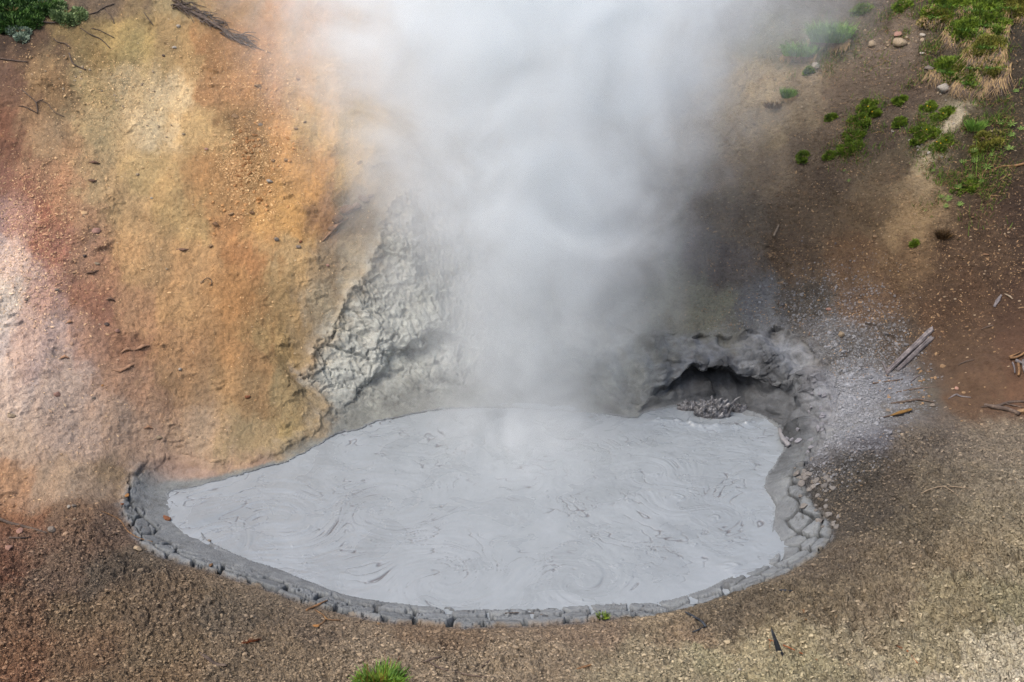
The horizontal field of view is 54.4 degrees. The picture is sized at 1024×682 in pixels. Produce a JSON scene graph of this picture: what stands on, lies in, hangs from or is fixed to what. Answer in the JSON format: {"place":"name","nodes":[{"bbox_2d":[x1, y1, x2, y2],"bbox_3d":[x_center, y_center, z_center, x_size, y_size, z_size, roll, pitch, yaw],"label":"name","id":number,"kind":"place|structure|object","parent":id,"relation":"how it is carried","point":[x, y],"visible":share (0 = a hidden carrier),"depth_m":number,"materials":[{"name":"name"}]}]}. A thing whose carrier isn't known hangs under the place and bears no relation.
{"place":"outdoors","nodes":[
{"label":"outdoors","id":0,"kind":"place"},
{"bbox_2d":[120,439,831,626],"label":"mud shore","id":1,"kind":"structure","parent":0,"point":[804,536],"depth_m":13.54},
{"bbox_2d":[89,508,152,541],"bbox_3d":[-5.539,2.597,14.191,1.221,0.207,0.182,12,25,28],"label":"branch","id":2,"kind":"object","parent":1,"relation":"on","point":[123,525],"visible":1,"depth_m":14.28,"materials":[{"name":"brown wood"}]},
{"bbox_2d":[163,515,170,520],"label":"stone","id":3,"kind":"object","parent":1,"relation":"on","point":[166,518],"visible":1,"depth_m":14.77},
{"bbox_2d":[306,600,340,624],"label":"branch","id":4,"kind":"object","parent":1,"relation":"on","point":[313,606],"visible":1,"depth_m":12.39,"materials":[{"name":"brown wood"}]},
{"bbox_2d":[596,610,609,619],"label":"grass tuft","id":5,"kind":"object","parent":1,"relation":"on","point":[606,615],"visible":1,"depth_m":12.31,"materials":[{"name":"green plant"}]},
{"bbox_2d":[778,428,790,447],"bbox_3d":[4.654,1.649,17.141,0.123,0.148,0.757,1,22,2],"label":"log","id":6,"kind":"object","parent":1,"relation":"on","point":[785,441],"visible":1,"depth_m":16.94,"materials":[{"name":"grey wood"}]},
{"bbox_2d":[798,480,804,486],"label":"stone","id":7,"kind":"object","parent":1,"relation":"on","point":[801,483],"visible":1,"depth_m":15.05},
{"bbox_2d":[800,503,807,508],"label":"stone","id":8,"kind":"object","parent":1,"relation":"on","point":[803,505],"visible":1,"depth_m":14.62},
{"bbox_2d":[0,0,1023,681],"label":"ground","id":9,"kind":"structure","parent":0,"point":[460,128],"depth_m":18.24,"materials":[{"name":"soil"}]},
{"bbox_2d":[0,24,7,34],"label":"evergreen shrub","id":10,"kind":"object","parent":9,"relation":"on","point":[2,30],"visible":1,"depth_m":18.90,"materials":[{"name":"green plant"}]},
{"bbox_2d":[5,545,12,550],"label":"stone","id":11,"kind":"object","parent":9,"relation":"on","point":[8,547],"visible":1,"depth_m":12.97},
{"bbox_2d":[7,413,15,417],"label":"stone","id":12,"kind":"object","parent":9,"relation":"on","point":[9,415],"visible":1,"depth_m":14.94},
{"bbox_2d":[0,58,26,62],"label":"twig","id":13,"kind":"object","parent":9,"relation":"on","point":[13,60],"visible":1,"depth_m":18.59,"materials":[{"name":"brown wood"}]},
{"bbox_2d":[5,25,32,43],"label":"sage bush","id":14,"kind":"object","parent":9,"relation":"on","point":[25,32],"visible":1,"depth_m":18.97,"materials":[{"name":"green plant"}]},
{"bbox_2d":[16,528,22,533],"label":"stone","id":15,"kind":"object","parent":9,"relation":"on","point":[19,530],"visible":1,"depth_m":13.54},
{"bbox_2d":[9,537,30,538],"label":"branch","id":16,"kind":"object","parent":9,"relation":"on","point":[19,537],"visible":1,"depth_m":13.38,"materials":[{"name":"brown wood"}]},
{"bbox_2d":[0,0,46,30],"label":"evergreen shrub","id":17,"kind":"object","parent":9,"relation":"on","point":[19,13],"visible":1,"depth_m":19.18,"materials":[{"name":"green plant"}]},
{"bbox_2d":[0,518,47,533],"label":"branch","id":18,"kind":"object","parent":9,"relation":"on","point":[11,523],"visible":1,"depth_m":13.79,"materials":[{"name":"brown wood"}]},
{"bbox_2d":[21,89,42,112],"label":"twig","id":19,"kind":"object","parent":9,"relation":"on","point":[33,99],"visible":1,"depth_m":18.21,"materials":[{"name":"brown wood"}]},
{"bbox_2d":[21,0,64,15],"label":"evergreen shrub","id":20,"kind":"object","parent":9,"relation":"on","point":[45,7],"visible":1,"depth_m":19.50,"materials":[{"name":"green plant"}]},
{"bbox_2d":[48,526,55,532],"bbox_3d":[-6.332,2.597,13.697,0.105,0.082,0.144,-12,25,-27],"label":"stone","id":21,"kind":"object","parent":9,"relation":"on","point":[52,529],"visible":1,"depth_m":13.66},
{"bbox_2d":[47,0,88,27],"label":"sage bush","id":22,"kind":"object","parent":9,"relation":"on","point":[64,16],"visible":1,"depth_m":19.58,"materials":[{"name":"green plant"}]},
{"bbox_2d":[80,28,109,47],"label":"twig","id":23,"kind":"object","parent":9,"relation":"on","point":[94,36],"visible":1,"depth_m":19.64,"materials":[{"name":"brown wood"}]},
{"bbox_2d":[92,228,100,233],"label":"stone","id":24,"kind":"object","parent":9,"relation":"on","point":[96,230],"visible":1,"depth_m":17.37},
{"bbox_2d":[111,363,134,371],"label":"twig","id":25,"kind":"object","parent":9,"relation":"on","point":[125,368],"visible":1,"depth_m":16.20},
{"bbox_2d":[133,545,141,550],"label":"stone","id":26,"kind":"object","parent":9,"relation":"on","point":[137,548],"visible":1,"depth_m":13.62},
{"bbox_2d":[133,344,149,350],"bbox_3d":[-6.168,0.098,16.556,0.126,0.058,0.310,15,27,33],"label":"soil crust","id":27,"kind":"object","parent":9,"relation":"on","point":[141,346],"visible":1,"depth_m":16.52},
{"bbox_2d":[199,652,226,665],"bbox_3d":[-3.347,3.522,11.007,0.527,0.143,0.125,16,27,35],"label":"bark piece","id":28,"kind":"object","parent":9,"relation":"on","point":[207,658],"visible":1,"depth_m":10.91,"materials":[{"name":"brown wood"}]},
{"bbox_2d":[170,0,269,52],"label":"fallen branch","id":29,"kind":"object","parent":9,"relation":"on","point":[199,14],"visible":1,"depth_m":20.80,"materials":[{"name":"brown wood"}]},
{"bbox_2d":[242,637,263,643],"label":"needle sprig","id":30,"kind":"object","parent":9,"relation":"on","point":[249,641],"visible":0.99,"depth_m":11.50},
{"bbox_2d":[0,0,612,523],"bbox_3d":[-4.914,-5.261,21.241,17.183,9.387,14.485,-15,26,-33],"label":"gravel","id":31,"kind":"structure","parent":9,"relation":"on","point":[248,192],"depth_m":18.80,"materials":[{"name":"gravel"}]},
{"bbox_2d":[322,218,347,241],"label":"twig","id":32,"kind":"object","parent":9,"relation":"on","point":[331,231],"visible":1,"depth_m":19.07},
{"bbox_2d":[327,226,336,231],"bbox_3d":[-3.458,-2.148,19.110,0.182,0.124,0.077,-8,-18,-20],"label":"stone","id":33,"kind":"object","parent":32,"relation":"on","point":[329,228],"visible":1,"depth_m":19.09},
{"bbox_2d":[332,215,342,222],"bbox_3d":[-3.365,-2.354,19.196,0.228,0.082,0.177,-23,75,-29],"label":"stone","id":34,"kind":"object","parent":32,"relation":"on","point":[337,218],"visible":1,"depth_m":19.17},
{"bbox_2d":[340,205,353,214],"bbox_3d":[-3.209,-2.545,19.317,0.280,0.210,0.110,-18,-14,-18],"label":"stone","id":35,"kind":"object","parent":9,"relation":"on","point":[346,209],"visible":1,"depth_m":19.27,"materials":[{"name":"stone"}]},
{"bbox_2d":[353,202,361,209],"bbox_3d":[-3.031,-2.622,19.378,0.202,0.148,0.092,-32,-9,-25],"label":"stone","id":36,"kind":"object","parent":9,"relation":"on","point":[357,205],"visible":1,"depth_m":19.36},
{"bbox_2d":[358,195,369,202],"bbox_3d":[-2.899,-2.771,19.467,0.251,0.090,0.149,28,69,2],"label":"stone","id":37,"kind":"object","parent":9,"relation":"on","point":[364,198],"visible":1,"depth_m":19.43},
{"bbox_2d":[348,656,412,681],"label":"grass tuft","id":38,"kind":"object","parent":9,"relation":"on","point":[393,674],"visible":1,"depth_m":10.78,"materials":[{"name":"green plant"}]},
{"bbox_2d":[423,656,441,662],"bbox_3d":[-0.886,3.560,11.122,0.220,0.074,0.070,-6,23,-14],"label":"bark piece","id":39,"kind":"object","parent":9,"relation":"on","point":[433,658],"visible":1,"depth_m":11.10,"materials":[{"name":"brown wood"}]},
{"bbox_2d":[428,661,487,677],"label":"branch","id":40,"kind":"object","parent":9,"relation":"on","point":[457,671],"visible":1,"depth_m":10.87,"materials":[{"name":"brown wood"}]},
{"bbox_2d":[166,403,788,619],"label":"mud pool","id":41,"kind":"structure","parent":9,"relation":"in","point":[544,507],"depth_m":15.09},
{"bbox_2d":[676,399,695,410],"bbox_3d":[3.212,1.240,18.282,0.398,0.352,0.216,0,22,0],"label":"mud burst","id":42,"kind":"object","parent":41,"relation":"on","point":[685,405],"visible":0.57,"depth_m":18.21,"materials":[{"name":"soil"}]},
{"bbox_2d":[690,396,740,418],"bbox_3d":[3.676,1.291,18.070,0.932,0.665,0.375,0,22,0],"label":"mud burst","id":43,"kind":"object","parent":41,"relation":"on","point":[713,408],"visible":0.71,"depth_m":17.95,"materials":[{"name":"soil"}]},
{"bbox_2d":[731,403,747,412],"bbox_3d":[4.152,1.264,18.226,0.351,0.301,0.205,0,22,0],"label":"mud burst","id":44,"kind":"object","parent":41,"relation":"on","point":[739,408],"visible":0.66,"depth_m":18.16,"materials":[{"name":"soil"}]},
{"bbox_2d":[137,189,830,486],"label":"crater wall","id":45,"kind":"structure","parent":9,"relation":"on","point":[443,308],"depth_m":18.77,"materials":[{"name":"stone"}]},
{"bbox_2d":[0,398,1023,681],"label":"soil crumbs","id":46,"kind":"object","parent":9,"relation":"on","point":[680,660],"visible":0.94,"depth_m":11.55,"materials":[{"name":"soil"}]},
{"bbox_2d":[685,611,706,632],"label":"branch","id":47,"kind":"object","parent":9,"relation":"on","point":[700,620],"visible":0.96,"depth_m":12.00,"materials":[{"name":"grey wood"}]},
{"bbox_2d":[761,99,782,108],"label":"grass clump","id":48,"kind":"object","parent":9,"relation":"on","point":[772,106],"visible":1,"depth_m":21.30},
{"bbox_2d":[771,627,783,655],"bbox_3d":[2.842,3.235,10.630,0.201,0.358,0.066,11,25,26],"label":"charred shard","id":49,"kind":"object","parent":9,"relation":"on","point":[777,645],"visible":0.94,"depth_m":10.63,"materials":[{"name":"black wood"}]},
{"bbox_2d":[778,86,799,103],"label":"grass clump","id":50,"kind":"object","parent":9,"relation":"on","point":[789,95],"visible":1,"depth_m":21.31,"materials":[{"name":"plant"}]},
{"bbox_2d":[777,37,822,65],"bbox_3d":[6.318,-6.342,21.818,0.995,0.591,0.915,12,25,28],"label":"grass clump","id":51,"kind":"object","parent":9,"relation":"on","point":[791,51],"visible":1,"depth_m":21.73,"materials":[{"name":"plant"}]},
{"bbox_2d":[795,150,810,163],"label":"cushion plant","id":52,"kind":"object","parent":9,"relation":"on","point":[801,155],"visible":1,"depth_m":20.49,"materials":[{"name":"green plant"}]},
{"bbox_2d":[801,65,815,75],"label":"cushion plant","id":53,"kind":"object","parent":9,"relation":"on","point":[808,69],"visible":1,"depth_m":21.51,"materials":[{"name":"green plant"}]},
{"bbox_2d":[594,0,1023,404],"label":"wood litter","id":54,"kind":"object","parent":9,"relation":"on","point":[864,267],"visible":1,"depth_m":19.45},
{"bbox_2d":[687,237,942,496],"bbox_3d":[5.706,0.174,17.062,3.694,2.349,6.212,-5,23,-13],"label":"mud spatter","id":55,"kind":"object","parent":9,"relation":"on","point":[878,401],"visible":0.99,"depth_m":17.22,"materials":[{"name":"soil"}]},
{"bbox_2d":[812,477,818,483],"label":"stone","id":56,"kind":"object","parent":9,"relation":"on","point":[815,480],"visible":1,"depth_m":14.97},
{"bbox_2d":[812,62,819,68],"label":"stone","id":57,"kind":"object","parent":9,"relation":"on","point":[815,64],"visible":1,"depth_m":21.49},
{"bbox_2d":[821,149,836,160],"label":"cushion plant","id":58,"kind":"object","parent":9,"relation":"on","point":[829,154],"visible":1,"depth_m":20.23,"materials":[{"name":"green plant"}]},
{"bbox_2d":[800,17,861,54],"bbox_3d":[6.912,-6.666,21.674,1.341,0.810,1.178,0,22,0],"label":"grass clump","id":59,"kind":"object","parent":9,"relation":"on","point":[840,33],"visible":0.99,"depth_m":21.53,"materials":[{"name":"plant"}]},
{"bbox_2d":[824,112,837,121],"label":"cushion plant","id":60,"kind":"object","parent":9,"relation":"on","point":[828,117],"visible":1,"depth_m":20.69,"materials":[{"name":"green plant"}]},
{"bbox_2d":[835,138,862,157],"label":"cushion plant","id":61,"kind":"object","parent":9,"relation":"on","point":[839,151],"visible":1,"depth_m":20.03,"materials":[{"name":"green plant"}]},
{"bbox_2d":[841,128,867,142],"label":"cushion plant","id":62,"kind":"object","parent":9,"relation":"on","point":[862,133],"visible":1,"depth_m":20.16,"materials":[{"name":"green plant"}]},
{"bbox_2d":[846,111,871,129],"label":"cushion plant","id":63,"kind":"object","parent":9,"relation":"on","point":[862,116],"visible":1,"depth_m":20.29,"materials":[{"name":"green plant"}]},
{"bbox_2d":[848,2,875,16],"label":"cushion plant","id":64,"kind":"object","parent":9,"relation":"on","point":[859,8],"visible":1,"depth_m":21.86,"materials":[{"name":"green plant"}]},
{"bbox_2d":[855,97,878,113],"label":"cushion plant","id":65,"kind":"object","parent":9,"relation":"on","point":[869,104],"visible":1,"depth_m":20.42,"materials":[{"name":"green plant"}]},
{"bbox_2d":[868,40,875,46],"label":"stone","id":66,"kind":"object","parent":9,"relation":"on","point":[872,43],"visible":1,"depth_m":21.23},
{"bbox_2d":[867,105,882,117],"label":"cushion plant","id":67,"kind":"object","parent":9,"relation":"on","point":[873,112],"visible":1,"depth_m":20.23,"materials":[{"name":"green plant"}]},
{"bbox_2d":[872,379,902,383],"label":"branch","id":68,"kind":"object","parent":9,"relation":"on","point":[887,381],"visible":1,"depth_m":16.94,"materials":[{"name":"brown wood"}]},
{"bbox_2d":[761,0,1023,239],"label":"ground cover","id":69,"kind":"object","parent":9,"relation":"on","point":[993,120],"visible":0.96,"depth_m":19.52,"materials":[{"name":"plant"}]},
{"bbox_2d":[894,31,901,36],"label":"stone","id":70,"kind":"object","parent":9,"relation":"on","point":[897,34],"visible":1,"depth_m":21.07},
{"bbox_2d":[891,115,907,127],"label":"cushion plant","id":71,"kind":"object","parent":9,"relation":"on","point":[901,120],"visible":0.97,"depth_m":19.85,"materials":[{"name":"green plant"}]},
{"bbox_2d":[891,94,908,106],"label":"cushion plant","id":72,"kind":"object","parent":9,"relation":"on","point":[902,98],"visible":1,"depth_m":20.10,"materials":[{"name":"green plant"}]},
{"bbox_2d":[893,38,907,46],"bbox_3d":[8.162,-6.273,20.937,0.307,0.142,0.223,10,65,24],"label":"stone","id":73,"kind":"object","parent":9,"relation":"on","point":[897,42],"visible":1,"depth_m":20.89,"materials":[{"name":"stone"}]},
{"bbox_2d":[890,408,912,415],"bbox_3d":[6.279,1.160,16.027,0.360,0.112,0.110,-5,22,-11],"label":"wood slab","id":74,"kind":"object","parent":9,"relation":"on","point":[903,411],"depth_m":16.00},
{"bbox_2d":[890,0,913,12],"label":"cushion plant","id":75,"kind":"object","parent":9,"relation":"on","point":[899,5],"visible":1,"depth_m":21.38,"materials":[{"name":"green plant"}]},
{"bbox_2d":[885,326,933,372],"bbox_3d":[6.850,0.160,17.167,1.041,0.708,0.096,-11,24,-25],"label":"split log","id":76,"kind":"object","parent":9,"relation":"on","point":[917,342],"visible":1,"depth_m":17.15,"materials":[{"name":"grey wood"}]},
{"bbox_2d":[891,398,933,403],"bbox_3d":[6.587,0.998,16.382,0.659,0.145,0.135,8,23,19],"label":"driftwood","id":77,"kind":"object","parent":9,"relation":"on","point":[911,400],"visible":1,"depth_m":16.37,"materials":[{"name":"brown wood"}]},
{"bbox_2d":[908,238,919,247],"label":"cushion plant","id":78,"kind":"object","parent":9,"relation":"on","point":[915,242],"visible":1,"depth_m":18.25,"materials":[{"name":"green plant"}]},
{"bbox_2d":[895,336,933,371],"bbox_3d":[6.926,0.219,17.110,0.780,0.540,0.076,-10,24,-24],"label":"split log","id":79,"kind":"object","parent":9,"relation":"on","point":[919,349],"visible":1,"depth_m":17.09,"materials":[{"name":"grey wood"}]},
{"bbox_2d":[897,386,935,392],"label":"branch","id":80,"kind":"object","parent":9,"relation":"on","point":[916,388],"visible":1,"depth_m":16.63,"materials":[{"name":"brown wood"}]},
{"bbox_2d":[909,133,926,144],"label":"cushion plant","id":81,"kind":"object","parent":9,"relation":"on","point":[923,137],"visible":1,"depth_m":19.43,"materials":[{"name":"green plant"}]},
{"bbox_2d":[909,122,936,136],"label":"cushion plant","id":82,"kind":"object","parent":9,"relation":"on","point":[925,130],"visible":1,"depth_m":19.49,"materials":[{"name":"green plant"}]},
{"bbox_2d":[924,65,933,69],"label":"stone","id":83,"kind":"object","parent":9,"relation":"on","point":[928,67],"visible":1,"depth_m":20.24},
{"bbox_2d":[920,99,938,112],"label":"cushion plant","id":84,"kind":"object","parent":9,"relation":"on","point":[929,105],"visible":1,"depth_m":19.78,"materials":[{"name":"green plant"}]},
{"bbox_2d":[923,128,940,139],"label":"cushion plant","id":85,"kind":"object","parent":9,"relation":"on","point":[931,136],"visible":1,"depth_m":19.36,"materials":[{"name":"green plant"}]},
{"bbox_2d":[915,5,952,29],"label":"clump","id":86,"kind":"object","parent":9,"relation":"on","point":[931,21],"visible":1,"depth_m":20.83,"materials":[{"name":"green plant"}]},
{"bbox_2d":[927,133,956,152],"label":"cushion plant","id":87,"kind":"object","parent":9,"relation":"on","point":[939,147],"visible":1,"depth_m":19.17,"materials":[{"name":"green plant"}]},
{"bbox_2d":[928,105,956,122],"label":"cushion plant","id":88,"kind":"object","parent":9,"relation":"on","point":[946,111],"visible":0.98,"depth_m":19.57,"materials":[{"name":"green plant"}]},
{"bbox_2d":[937,83,949,92],"bbox_3d":[8.611,-5.030,19.861,0.240,0.150,0.177,-10,60,18],"label":"stone","id":89,"kind":"object","parent":9,"relation":"on","point":[942,88],"visible":1,"depth_m":19.81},
{"bbox_2d":[933,228,955,239],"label":"grass clump","id":90,"kind":"object","parent":9,"relation":"on","point":[939,235],"visible":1,"depth_m":18.04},
{"bbox_2d":[922,55,967,88],"bbox_3d":[8.763,-5.379,20.000,1.010,0.690,0.838,13,25,29],"label":"grass clump","id":91,"kind":"object","parent":9,"relation":"on","point":[939,71],"visible":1,"depth_m":20.02,"materials":[{"name":"green plant"}]},
{"bbox_2d":[918,0,972,19],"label":"bank cushion","id":92,"kind":"object","parent":9,"relation":"on","point":[940,3],"visible":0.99,"depth_m":20.86,"materials":[{"name":"green plant"}]},
{"bbox_2d":[921,485,971,495],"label":"branch","id":93,"kind":"object","parent":9,"relation":"on","point":[946,487],"visible":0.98,"depth_m":13.69,"materials":[{"name":"brown wood"}]},
{"bbox_2d":[948,394,970,398],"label":"branch","id":94,"kind":"object","parent":9,"relation":"on","point":[958,395],"visible":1,"depth_m":16.18,"materials":[{"name":"grey wood"}]},
{"bbox_2d":[949,177,981,196],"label":"cushion plant","id":95,"kind":"object","parent":9,"relation":"on","point":[967,184],"visible":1,"depth_m":18.44,"materials":[{"name":"green plant"}]},
{"bbox_2d":[939,14,993,50],"bbox_3d":[9.307,-6.267,20.375,1.198,0.799,1.010,12,25,28],"label":"grass clump","id":96,"kind":"object","parent":9,"relation":"on","point":[961,26],"visible":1,"depth_m":20.39,"materials":[{"name":"green plant"}]},
{"bbox_2d":[946,72,988,101],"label":"grass clump","id":97,"kind":"object","parent":9,"relation":"on","point":[967,79],"visible":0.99,"depth_m":19.60,"materials":[{"name":"beige plant"}]},
{"bbox_2d":[943,56,993,97],"bbox_3d":[9.050,-5.210,19.756,0.993,0.855,1.027,8,23,20],"label":"bank cushion","id":98,"kind":"object","parent":9,"relation":"on","point":[969,69],"visible":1,"depth_m":19.80,"materials":[{"name":"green plant"}]},
{"bbox_2d":[962,117,988,131],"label":"grass clump","id":99,"kind":"object","parent":9,"relation":"on","point":[972,126],"visible":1,"depth_m":19.00,"materials":[{"name":"plant"}]},
{"bbox_2d":[942,0,1010,25],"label":"bank cushion","id":100,"kind":"object","parent":9,"relation":"on","point":[980,6],"visible":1,"depth_m":20.62,"materials":[{"name":"green plant"}]},
{"bbox_2d":[969,142,986,155],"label":"cushion plant","id":101,"kind":"object","parent":9,"relation":"on","point":[976,152],"visible":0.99,"depth_m":18.77,"materials":[{"name":"green plant"}]},
{"bbox_2d":[952,32,1008,77],"bbox_3d":[9.459,-5.655,19.813,1.171,0.849,1.066,-16,27,-35],"label":"grass clump","id":102,"kind":"object","parent":9,"relation":"on","point":[980,49],"visible":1,"depth_m":19.91,"materials":[{"name":"beige plant"}]},
{"bbox_2d":[972,128,1004,151],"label":"cushion plant","id":103,"kind":"object","parent":9,"relation":"on","point":[988,138],"visible":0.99,"depth_m":18.76,"materials":[{"name":"green plant"}]},
{"bbox_2d":[964,55,1016,104],"bbox_3d":[9.395,-5.129,19.537,1.022,0.871,1.134,13,25,29],"label":"grass clump","id":104,"kind":"object","parent":9,"relation":"on","point":[998,76],"visible":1,"depth_m":19.50,"materials":[{"name":"beige plant"}]},
{"bbox_2d":[970,8,1013,42],"bbox_3d":[9.746,-6.378,20.306,1.002,0.749,0.962,13,26,30],"label":"clump","id":105,"kind":"object","parent":9,"relation":"on","point":[1004,28],"visible":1,"depth_m":20.29,"materials":[{"name":"green plant"}]},
{"bbox_2d":[993,295,1001,306],"bbox_3d":[8.295,-0.686,16.998,0.202,0.184,0.075,-12,25,-28],"label":"bark piece","id":106,"kind":"object","parent":9,"relation":"on","point":[997,300],"visible":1,"depth_m":16.98,"materials":[{"name":"grey wood"}]},
{"bbox_2d":[984,403,1020,415],"bbox_3d":[7.709,1.060,15.645,0.121,0.100,0.563,-19,29,-39],"label":"log","id":107,"kind":"object","parent":9,"relation":"on","point":[1003,408],"visible":1,"depth_m":15.63,"materials":[{"name":"brown wood"}]},
{"bbox_2d":[981,400,1023,407],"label":"branch","id":108,"kind":"object","parent":9,"relation":"on","point":[1008,402],"visible":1,"depth_m":15.72,"materials":[{"name":"brown wood"}]},
{"bbox_2d":[985,0,1023,24],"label":"bank cushion","id":109,"kind":"object","parent":9,"relation":"on","point":[1016,9],"visible":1,"depth_m":20.39,"materials":[{"name":"green plant"}]},
{"bbox_2d":[991,163,1023,169],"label":"branch","id":110,"kind":"object","parent":9,"relation":"on","point":[1020,164],"visible":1,"depth_m":18.32,"materials":[{"name":"brown wood"}]},
{"bbox_2d":[1009,352,1023,375],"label":"root cluster","id":111,"kind":"object","parent":9,"relation":"on","point":[1018,361],"visible":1,"depth_m":16.16,"materials":[{"name":"brown wood"}]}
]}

